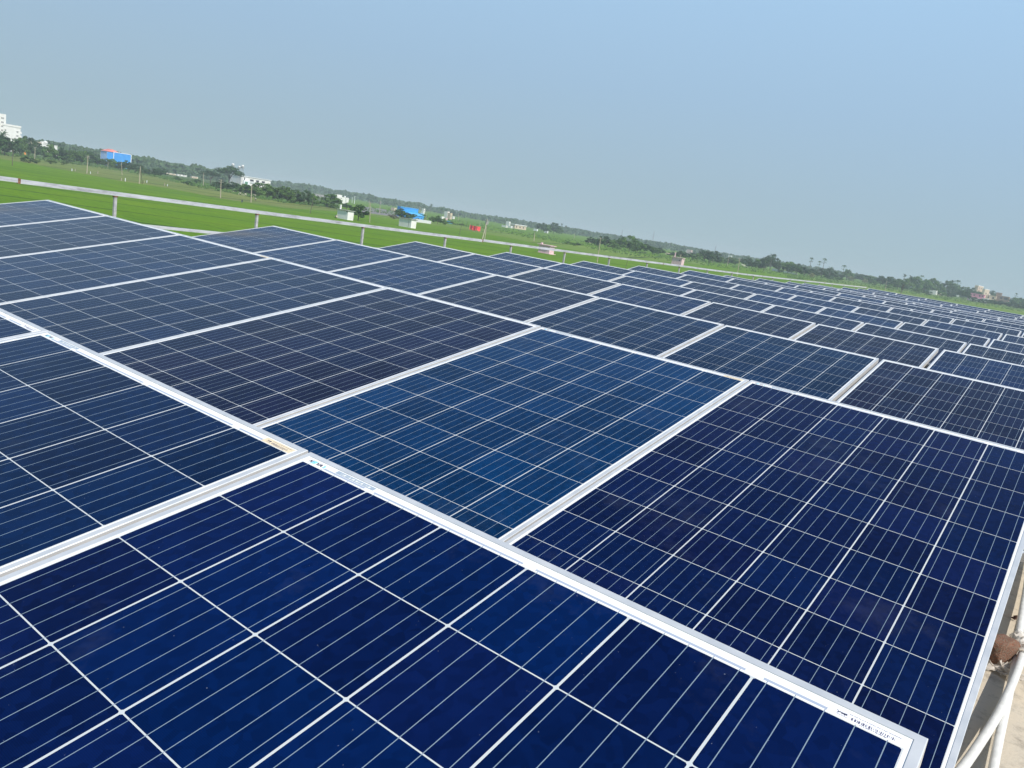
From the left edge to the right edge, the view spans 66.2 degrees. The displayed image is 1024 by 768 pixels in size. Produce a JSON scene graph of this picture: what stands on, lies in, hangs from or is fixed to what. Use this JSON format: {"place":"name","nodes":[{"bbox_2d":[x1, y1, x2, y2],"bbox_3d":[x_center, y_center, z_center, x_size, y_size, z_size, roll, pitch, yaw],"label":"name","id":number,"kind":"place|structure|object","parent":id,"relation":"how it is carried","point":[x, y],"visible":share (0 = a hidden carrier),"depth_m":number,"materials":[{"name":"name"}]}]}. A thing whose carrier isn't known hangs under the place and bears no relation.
{"place":"outdoors","nodes":[
{"label":"outdoors","id":0,"kind":"place"},
{"bbox_2d":[0,154,338,210],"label":"pasture","id":1,"kind":"structure","parent":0,"point":[117,175],"depth_m":410.53,"materials":[{"name":"green plant"}]},
{"bbox_2d":[1,136,17,154],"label":"tree","id":2,"kind":"object","parent":1,"relation":"on","point":[12,146],"visible":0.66,"depth_m":490.68,"materials":[{"name":"green plant"}]},
{"bbox_2d":[14,137,30,154],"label":"tree","id":3,"kind":"object","parent":1,"relation":"on","point":[23,145],"visible":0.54,"depth_m":563.84,"materials":[{"name":"green plant"}]},
{"bbox_2d":[41,144,59,159],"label":"tree","id":4,"kind":"object","parent":1,"relation":"on","point":[52,151],"visible":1,"depth_m":554.63,"materials":[{"name":"green plant"}]},
{"bbox_2d":[255,183,276,197],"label":"tree","id":5,"kind":"object","parent":1,"relation":"on","point":[266,187],"visible":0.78,"depth_m":432.59,"materials":[{"name":"green plant"}]},
{"bbox_2d":[296,189,311,202],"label":"tree","id":6,"kind":"object","parent":1,"relation":"on","point":[303,195],"visible":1,"depth_m":438.31,"materials":[{"name":"green plant"}]},
{"bbox_2d":[317,194,342,206],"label":"tree","id":7,"kind":"object","parent":1,"relation":"on","point":[331,199],"visible":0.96,"depth_m":468.20,"materials":[{"name":"green plant"}]},
{"bbox_2d":[3,151,338,207],"bbox_3d":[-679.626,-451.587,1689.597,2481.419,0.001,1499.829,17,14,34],"label":"scrubland","id":8,"kind":"structure","parent":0,"point":[206,181],"depth_m":762.35,"materials":[{"name":"green plant"}]},
{"bbox_2d":[0,113,21,150],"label":"apartment block","id":9,"kind":"structure","parent":8,"relation":"on","point":[13,131],"depth_m":684.26,"materials":[{"name":"white concrete"}]},
{"bbox_2d":[100,149,131,168],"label":"industrial shed","id":10,"kind":"structure","parent":8,"relation":"on","point":[113,154],"depth_m":761.50,"materials":[{"name":"blue metal"}]},
{"bbox_2d":[214,166,244,182],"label":"tree","id":11,"kind":"object","parent":8,"relation":"on","point":[229,169],"visible":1,"depth_m":671.42,"materials":[{"name":"green plant"}]},
{"bbox_2d":[230,174,271,186],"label":"factory","id":12,"kind":"structure","parent":8,"relation":"on","point":[248,180],"depth_m":788.29,"materials":[{"name":"grey"}]},
{"bbox_2d":[276,186,295,200],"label":"tree","id":13,"kind":"object","parent":8,"relation":"on","point":[286,193],"visible":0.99,"depth_m":428.84,"materials":[{"name":"green plant"}]},
{"bbox_2d":[363,207,398,216],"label":"ploughed field","id":14,"kind":"structure","parent":0,"point":[383,210],"depth_m":599.67,"materials":[{"name":"grey soil"}]},
{"bbox_2d":[397,206,424,219],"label":"blue shed","id":15,"kind":"structure","parent":14,"relation":"on","point":[410,211],"depth_m":551.16,"materials":[{"name":"blue metal"}]},
{"bbox_2d":[0,159,1023,316],"bbox_3d":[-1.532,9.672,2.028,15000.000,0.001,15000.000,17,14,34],"label":"field","id":16,"kind":"structure","parent":0,"point":[151,212],"depth_m":248.97,"materials":[{"name":"green plant"}]},
{"bbox_2d":[335,205,355,220],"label":"pump house","id":17,"kind":"structure","parent":16,"relation":"on","point":[345,214],"depth_m":304.54,"materials":[{"name":"grey paint"}]},
{"bbox_2d":[349,204,369,220],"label":"tree","id":18,"kind":"object","parent":16,"relation":"on","point":[361,210],"visible":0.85,"depth_m":315.57,"materials":[{"name":"green plant"}]},
{"bbox_2d":[398,217,417,228],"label":"pump house","id":19,"kind":"structure","parent":16,"relation":"on","point":[407,222],"depth_m":328.18,"materials":[{"name":"grey paint"}]},
{"bbox_2d":[0,150,1023,311],"bbox_3d":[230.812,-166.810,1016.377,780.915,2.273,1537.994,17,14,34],"label":"rough grass","id":20,"kind":"structure","parent":16,"relation":"on","point":[258,196],"depth_m":583.50,"materials":[{"name":"green plant"}]},
{"bbox_2d":[32,139,1012,301],"bbox_3d":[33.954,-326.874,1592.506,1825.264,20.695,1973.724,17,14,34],"label":"distant woods","id":21,"kind":"object","parent":16,"relation":"on","point":[150,163],"visible":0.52,"depth_m":1343.24,"materials":[{"name":"green plant"}]},
{"bbox_2d":[537,242,556,254],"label":"pump house","id":22,"kind":"structure","parent":16,"relation":"on","point":[546,251],"depth_m":279.96,"materials":[{"name":"pink paint"}]},
{"bbox_2d":[619,235,637,251],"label":"tree","id":23,"kind":"object","parent":16,"relation":"on","point":[633,240],"visible":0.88,"depth_m":593.19,"materials":[{"name":"green plant"}]},
{"bbox_2d":[630,241,646,250],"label":"tree","id":24,"kind":"object","parent":16,"relation":"on","point":[639,245],"visible":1,"depth_m":582.87,"materials":[{"name":"green plant"}]},
{"bbox_2d":[671,252,685,264],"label":"pump house","id":25,"kind":"structure","parent":16,"relation":"on","point":[677,260],"depth_m":393.68,"materials":[{"name":"pink paint"}]},
{"bbox_2d":[954,561,1023,767],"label":"rooftop building","id":26,"kind":"structure","parent":16,"relation":"on","point":[992,686],"depth_m":2.45,"materials":[{"name":"concrete"}]},
{"bbox_2d":[0,176,866,288],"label":"roof railing","id":27,"kind":"object","parent":26,"relation":"on","point":[83,189],"visible":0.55,"depth_m":9.39,"materials":[{"name":"silver metal"}]},
{"bbox_2d":[988,654,1016,767],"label":"conduit pipe","id":28,"kind":"object","parent":26,"relation":"on","point":[997,746],"visible":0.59,"depth_m":2.22,"materials":[{"name":"white plastic"}]},
{"bbox_2d":[955,651,1023,767],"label":"conduit pipe","id":29,"kind":"object","parent":28,"relation":"on","point":[970,756],"visible":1,"depth_m":2.29,"materials":[{"name":"white plastic"}]},
{"bbox_2d":[989,634,1020,663],"bbox_3d":[1.713,0.930,2.769,0.167,0.106,0.101,-2,17,-33],"label":"broken brick","id":30,"kind":"object","parent":26,"relation":"on","point":[1005,648],"visible":0.68,"depth_m":2.71,"materials":[{"name":"brown brick"}]},
{"bbox_2d":[986,659,1023,681],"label":"plastic film","id":31,"kind":"object","parent":26,"relation":"on","point":[1001,668],"visible":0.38,"depth_m":2.69,"materials":[{"name":"beige plastic"}]},
{"bbox_2d":[1015,583,1023,631],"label":"conduit pipe","id":32,"kind":"object","parent":26,"relation":"on","point":[1020,622],"visible":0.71,"depth_m":3.06,"materials":[{"name":"white plastic"}]},
{"bbox_2d":[1009,628,1023,655],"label":"plastic wrap","id":33,"kind":"object","parent":32,"relation":"attached to","point":[1017,634],"visible":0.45,"depth_m":2.83,"materials":[{"name":"beige plastic"}]},
{"bbox_3d":[-2.960,0.003,2.114,6.930,0.729,1.346,17,14,34],"label":"mounting frame","id":34,"kind":"object","parent":26,"relation":"on","visible":0},
{"bbox_2d":[0,308,47,340],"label":"solar panel","id":35,"kind":"object","parent":34,"relation":"on","point":[12,326],"visible":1,"depth_m":1.96,"materials":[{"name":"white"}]},
{"bbox_2d":[0,331,307,576],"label":"solar panel","id":36,"kind":"object","parent":34,"relation":"on","point":[94,445],"visible":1,"depth_m":1.36,"materials":[{"name":"blue"}]},
{"bbox_2d":[0,452,927,767],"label":"solar panel","id":37,"kind":"object","parent":34,"relation":"on","point":[310,610],"visible":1,"depth_m":0.89,"materials":[{"name":"blue"}]},
{"bbox_3d":[-1.684,-0.136,3.778,6.930,0.716,1.346,17,14,34],"label":"mounting frame","id":38,"kind":"object","parent":26,"relation":"on","visible":0},
{"bbox_2d":[0,200,107,226],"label":"solar panel","id":39,"kind":"object","parent":38,"relation":"on","point":[19,213],"visible":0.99,"depth_m":5.87,"materials":[{"name":"blue"}]},
{"bbox_2d":[0,215,180,257],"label":"solar panel","id":40,"kind":"object","parent":38,"relation":"on","point":[26,239],"visible":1,"depth_m":5.18,"materials":[{"name":"blue"}]},
{"bbox_2d":[0,234,271,303],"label":"solar panel","id":41,"kind":"object","parent":38,"relation":"on","point":[31,276],"visible":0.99,"depth_m":4.44,"materials":[{"name":"blue"}]},
{"bbox_2d":[0,258,387,353],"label":"solar panel","id":42,"kind":"object","parent":38,"relation":"on","point":[106,319],"visible":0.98,"depth_m":3.76,"materials":[{"name":"blue"}]},
{"bbox_2d":[101,287,540,426],"bbox_3d":[-0.862,-0.118,3.166,0.992,0.036,1.956,18,26,34],"label":"solar panel","id":43,"kind":"object","parent":38,"relation":"on","point":[261,371],"visible":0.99,"depth_m":3.16,"materials":[{"name":"blue"}]},
{"bbox_2d":[259,327,748,541],"bbox_3d":[-0.076,0.133,2.601,0.992,0.036,1.956,18,26,34],"label":"solar panel","id":44,"kind":"object","parent":38,"relation":"on","point":[506,440],"visible":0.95,"depth_m":2.57,"materials":[{"name":"blue"}]},
{"bbox_2d":[506,380,1023,767],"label":"solar panel","id":45,"kind":"object","parent":38,"relation":"on","point":[867,560],"visible":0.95,"depth_m":1.94,"materials":[{"name":"blue"}]},
{"bbox_3d":[-0.359,-0.287,5.540,6.969,0.698,1.346,17,14,34],"label":"mounting frame","id":46,"kind":"object","parent":26,"relation":"on","visible":0},
{"bbox_2d":[192,226,336,252],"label":"solar panel","id":47,"kind":"object","parent":46,"relation":"on","point":[260,239],"visible":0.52,"depth_m":7.55,"materials":[{"name":"blue"}]},
{"bbox_2d":[257,240,410,271],"bbox_3d":[-1.905,-1.007,6.630,0.992,0.036,1.956,18,26,34],"label":"solar panel","id":48,"kind":"object","parent":46,"relation":"on","point":[332,255],"visible":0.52,"depth_m":6.97,"materials":[{"name":"blue"}]},
{"bbox_2d":[331,256,496,293],"bbox_3d":[-1.120,-0.758,6.066,0.992,0.036,1.956,18,26,34],"label":"solar panel","id":49,"kind":"object","parent":46,"relation":"on","point":[414,274],"visible":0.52,"depth_m":6.41,"materials":[{"name":"blue"}]},
{"bbox_2d":[419,275,598,321],"bbox_3d":[-0.333,-0.510,5.501,0.992,0.036,1.956,18,26,34],"label":"solar panel","id":50,"kind":"object","parent":46,"relation":"on","point":[516,299],"visible":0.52,"depth_m":5.84,"materials":[{"name":"blue"}]},
{"bbox_2d":[528,297,723,356],"bbox_3d":[0.457,-0.259,4.933,0.992,0.036,1.956,18,26,34],"label":"solar panel","id":51,"kind":"object","parent":46,"relation":"on","point":[654,332],"visible":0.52,"depth_m":5.26,"materials":[{"name":"blue"}]},
{"bbox_2d":[662,325,878,401],"bbox_3d":[1.250,-0.008,4.363,0.992,0.036,1.956,18,26,34],"label":"solar panel","id":52,"kind":"object","parent":46,"relation":"on","point":[829,373],"visible":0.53,"depth_m":4.69,"materials":[{"name":"blue"}]},
{"bbox_2d":[836,359,1023,561],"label":"solar panel","id":53,"kind":"object","parent":46,"relation":"on","point":[987,411],"visible":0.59,"depth_m":4.16,"materials":[{"name":"blue"}]},
{"bbox_3d":[0.930,-0.434,7.250,7.012,0.684,1.346,17,14,34],"label":"mounting frame","id":54,"kind":"object","parent":26,"relation":"on","visible":0},
{"bbox_2d":[379,241,475,261],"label":"solar panel","id":55,"kind":"object","parent":54,"relation":"on","point":[427,251],"visible":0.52,"depth_m":9.39,"materials":[{"name":"blue"}]},
{"bbox_2d":[439,254,542,276],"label":"solar panel","id":56,"kind":"object","parent":54,"relation":"on","point":[497,266],"visible":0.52,"depth_m":8.82,"materials":[{"name":"blue"}]},
{"bbox_2d":[511,268,620,294],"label":"solar panel","id":57,"kind":"object","parent":54,"relation":"on","point":[569,281],"visible":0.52,"depth_m":8.25,"materials":[{"name":"blue"}]},
{"bbox_2d":[590,284,710,314],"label":"solar panel","id":58,"kind":"object","parent":54,"relation":"on","point":[659,300],"visible":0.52,"depth_m":7.68,"materials":[{"name":"blue"}]},
{"bbox_2d":[684,302,815,338],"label":"solar panel","id":59,"kind":"object","parent":54,"relation":"on","point":[766,323],"visible":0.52,"depth_m":7.09,"materials":[{"name":"blue"}]},
{"bbox_2d":[793,324,938,396],"bbox_3d":[2.544,-0.146,6.071,0.992,0.036,1.956,18,26,34],"label":"solar panel","id":60,"kind":"object","parent":54,"relation":"on","point":[894,350],"visible":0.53,"depth_m":6.53,"materials":[{"name":"blue"}]},
{"bbox_2d":[927,349,1023,389],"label":"solar panel","id":61,"kind":"object","parent":54,"relation":"on","point":[982,369],"visible":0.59,"depth_m":6.06,"materials":[{"name":"blue"}]},
{"bbox_3d":[2.049,-0.564,8.756,6.966,0.669,1.346,17,14,34],"label":"mounting frame","id":62,"kind":"object","parent":26,"relation":"on","visible":0},
{"bbox_2d":[490,252,560,267],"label":"solar panel","id":63,"kind":"object","parent":62,"relation":"on","point":[539,262],"visible":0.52,"depth_m":10.97,"materials":[{"name":"blue"}]},
{"bbox_2d":[546,263,625,280],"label":"solar panel","id":64,"kind":"object","parent":62,"relation":"on","point":[587,272],"visible":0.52,"depth_m":10.40,"materials":[{"name":"blue"}]},
{"bbox_2d":[611,276,695,295],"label":"solar panel","id":65,"kind":"object","parent":62,"relation":"on","point":[655,285],"visible":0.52,"depth_m":9.84,"materials":[{"name":"blue"}]},
{"bbox_2d":[681,290,773,311],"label":"solar panel","id":66,"kind":"object","parent":62,"relation":"on","point":[711,297],"visible":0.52,"depth_m":9.27,"materials":[{"name":"blue"}]},
{"bbox_2d":[763,305,863,330],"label":"solar panel","id":67,"kind":"object","parent":62,"relation":"on","point":[837,322],"visible":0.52,"depth_m":8.70,"materials":[{"name":"blue"}]},
{"bbox_2d":[855,323,966,362],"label":"solar panel","id":68,"kind":"object","parent":62,"relation":"on","point":[941,344],"visible":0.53,"depth_m":8.12,"materials":[{"name":"blue"}]},
{"bbox_2d":[962,343,1023,365],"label":"solar panel","id":69,"kind":"object","parent":62,"relation":"on","point":[995,354],"visible":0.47,"depth_m":7.70,"materials":[{"name":"blue"}]},
{"bbox_3d":[3.328,-0.712,10.457,6.979,0.656,1.346,17,14,34],"label":"mounting frame","id":70,"kind":"object","parent":26,"relation":"on","visible":0},
{"bbox_2d":[571,261,633,274],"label":"solar panel","id":71,"kind":"object","parent":70,"relation":"on","point":[606,268],"visible":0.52,"depth_m":12.68,"materials":[{"name":"blue"}]},
{"bbox_2d":[623,271,691,285],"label":"solar panel","id":72,"kind":"object","parent":70,"relation":"on","point":[659,278],"visible":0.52,"depth_m":12.12,"materials":[{"name":"blue"}]},
{"bbox_2d":[681,282,755,298],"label":"solar panel","id":73,"kind":"object","parent":70,"relation":"on","point":[720,290],"visible":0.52,"depth_m":11.54,"materials":[{"name":"blue"}]},
{"bbox_2d":[747,294,825,312],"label":"solar panel","id":74,"kind":"object","parent":70,"relation":"on","point":[787,303],"visible":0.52,"depth_m":10.98,"materials":[{"name":"blue"}]},
{"bbox_2d":[818,307,902,328],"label":"solar panel","id":75,"kind":"object","parent":70,"relation":"on","point":[885,322],"visible":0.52,"depth_m":10.41,"materials":[{"name":"blue"}]},
{"bbox_2d":[897,322,989,352],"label":"solar panel","id":76,"kind":"object","parent":70,"relation":"on","point":[968,339],"visible":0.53,"depth_m":9.83,"materials":[{"name":"blue"}]},
{"bbox_2d":[988,339,1023,353],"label":"solar panel","id":77,"kind":"object","parent":70,"relation":"on","point":[1007,346],"visible":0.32,"depth_m":9.45,"materials":[{"name":"blue"}]},
{"bbox_3d":[4.523,-0.878,12.128,6.984,0.665,1.346,17,14,34],"label":"mounting frame","id":78,"kind":"object","parent":26,"relation":"on","visible":0},
{"bbox_2d":[629,266,685,277],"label":"solar panel","id":79,"kind":"object","parent":78,"relation":"on","point":[657,272],"visible":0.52,"depth_m":14.35,"materials":[{"name":"blue"}]},
{"bbox_2d":[677,275,738,288],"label":"solar panel","id":80,"kind":"object","parent":78,"relation":"on","point":[708,281],"visible":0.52,"depth_m":13.78,"materials":[{"name":"blue"}]},
{"bbox_2d":[731,285,796,299],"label":"solar panel","id":81,"kind":"object","parent":78,"relation":"on","point":[771,293],"visible":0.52,"depth_m":13.22,"materials":[{"name":"blue"}]},
{"bbox_2d":[789,295,858,311],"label":"solar panel","id":82,"kind":"object","parent":78,"relation":"on","point":[829,304],"visible":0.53,"depth_m":12.65,"materials":[{"name":"blue"}]},
{"bbox_2d":[853,307,926,324],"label":"solar panel","id":83,"kind":"object","parent":78,"relation":"on","point":[893,316],"visible":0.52,"depth_m":12.08,"materials":[{"name":"blue"}]},
{"bbox_2d":[923,320,1002,346],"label":"solar panel","id":84,"kind":"object","parent":78,"relation":"on","point":[991,335],"visible":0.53,"depth_m":11.50,"materials":[{"name":"blue"}]},
{"bbox_2d":[1002,334,1023,344],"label":"solar panel","id":85,"kind":"object","parent":78,"relation":"on","point":[1013,339],"visible":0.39,"depth_m":11.14,"materials":[{"name":"blue"}]},
{"bbox_3d":[5.836,-1.014,13.732,6.988,0.681,1.346,17,14,34],"label":"mounting frame","id":86,"kind":"object","parent":26,"relation":"on","visible":0},
{"bbox_2d":[681,270,733,281],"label":"solar panel","id":87,"kind":"object","parent":86,"relation":"on","point":[708,276],"visible":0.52,"depth_m":15.96,"materials":[{"name":"blue"}]},
{"bbox_2d":[727,278,782,290],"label":"solar panel","id":88,"kind":"object","parent":86,"relation":"on","point":[755,284],"visible":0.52,"depth_m":15.38,"materials":[{"name":"blue"}]},
{"bbox_2d":[777,288,835,300],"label":"solar panel","id":89,"kind":"object","parent":86,"relation":"on","point":[807,294],"visible":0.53,"depth_m":14.82,"materials":[{"name":"blue"}]},
{"bbox_2d":[831,297,892,311],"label":"solar panel","id":90,"kind":"object","parent":86,"relation":"on","point":[863,304],"visible":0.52,"depth_m":14.25,"materials":[{"name":"blue"}]},
{"bbox_2d":[888,307,953,323],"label":"solar panel","id":91,"kind":"object","parent":86,"relation":"on","point":[922,315],"visible":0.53,"depth_m":13.68,"materials":[{"name":"blue"}]},
{"bbox_2d":[951,319,1021,339],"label":"solar panel","id":92,"kind":"object","parent":86,"relation":"on","point":[1004,331],"visible":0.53,"depth_m":13.11,"materials":[{"name":"blue"}]},
{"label":"mounting frame","id":93,"kind":"object","parent":26,"relation":"on","visible":0},
{"bbox_2d":[860,300,911,310],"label":"solar panel","id":94,"kind":"object","parent":93,"relation":"on","point":[885,305],"visible":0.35,"depth_m":16.02,"materials":[{"name":"blue"}]},
{"bbox_2d":[911,309,967,320],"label":"solar panel","id":95,"kind":"object","parent":93,"relation":"on","point":[940,315],"visible":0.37,"depth_m":15.44,"materials":[{"name":"blue"}]},
{"bbox_2d":[968,319,1023,336],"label":"solar panel","id":96,"kind":"object","parent":93,"relation":"on","point":[1022,332],"visible":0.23,"depth_m":14.88,"materials":[{"name":"blue"}]},
{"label":"mounting frame","id":97,"kind":"object","parent":26,"relation":"on","visible":0},
{"bbox_2d":[755,278,798,287],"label":"solar panel","id":98,"kind":"object","parent":97,"relation":"on","point":[776,282],"visible":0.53,"depth_m":19.28,"materials":[{"name":"blue"}]},
{"bbox_2d":[795,285,840,294],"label":"solar panel","id":99,"kind":"object","parent":97,"relation":"on","point":[818,290],"visible":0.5,"depth_m":18.70,"materials":[{"name":"blue"}]},
{"bbox_2d":[838,293,885,303],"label":"solar panel","id":100,"kind":"object","parent":97,"relation":"on","point":[862,298],"visible":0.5,"depth_m":18.14,"materials":[{"name":"blue"}]},
{"bbox_2d":[883,301,933,311],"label":"solar panel","id":101,"kind":"object","parent":97,"relation":"on","point":[909,306],"visible":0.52,"depth_m":17.57,"materials":[{"name":"blue"}]},
{"bbox_2d":[931,310,984,321],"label":"solar panel","id":102,"kind":"object","parent":97,"relation":"on","point":[959,315],"visible":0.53,"depth_m":17.00,"materials":[{"name":"blue"}]},
{"bbox_2d":[983,319,1023,328],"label":"solar panel","id":103,"kind":"object","parent":97,"relation":"on","point":[1004,323],"visible":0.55,"depth_m":16.50,"materials":[{"name":"blue"}]},
{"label":"mounting frame","id":104,"kind":"object","parent":26,"relation":"on","visible":0},
{"bbox_2d":[951,311,998,320],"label":"solar panel","id":105,"kind":"object","parent":104,"relation":"on","point":[972,315],"visible":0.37,"depth_m":18.64,"materials":[{"name":"blue"}]},
{"bbox_2d":[0,0,1023,298],"label":"sky","id":106,"kind":"structure","parent":0,"point":[885,138],"materials":[{"name":"blue"}]},
{"bbox_2d":[369,213,705,264],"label":"pasture","id":107,"kind":"structure","parent":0,"point":[582,248],"depth_m":462.99,"materials":[{"name":"green plant"}]},
{"bbox_2d":[394,208,415,218],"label":"tree","id":108,"kind":"object","parent":107,"relation":"on","point":[399,212],"visible":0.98,"depth_m":456.90,"materials":[{"name":"green plant"}]},
{"bbox_2d":[795,275,1023,313],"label":"pasture","id":109,"kind":"structure","parent":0,"point":[967,303],"depth_m":690.87,"materials":[{"name":"green plant"}]},
{"bbox_2d":[908,276,924,288],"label":"tree","id":110,"kind":"object","parent":109,"relation":"on","point":[917,281],"visible":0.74,"depth_m":926.39,"materials":[{"name":"green plant"}]},
{"bbox_2d":[942,281,957,291],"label":"tree","id":111,"kind":"object","parent":109,"relation":"on","point":[952,287],"visible":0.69,"depth_m":1030.98,"materials":[{"name":"green plant"}]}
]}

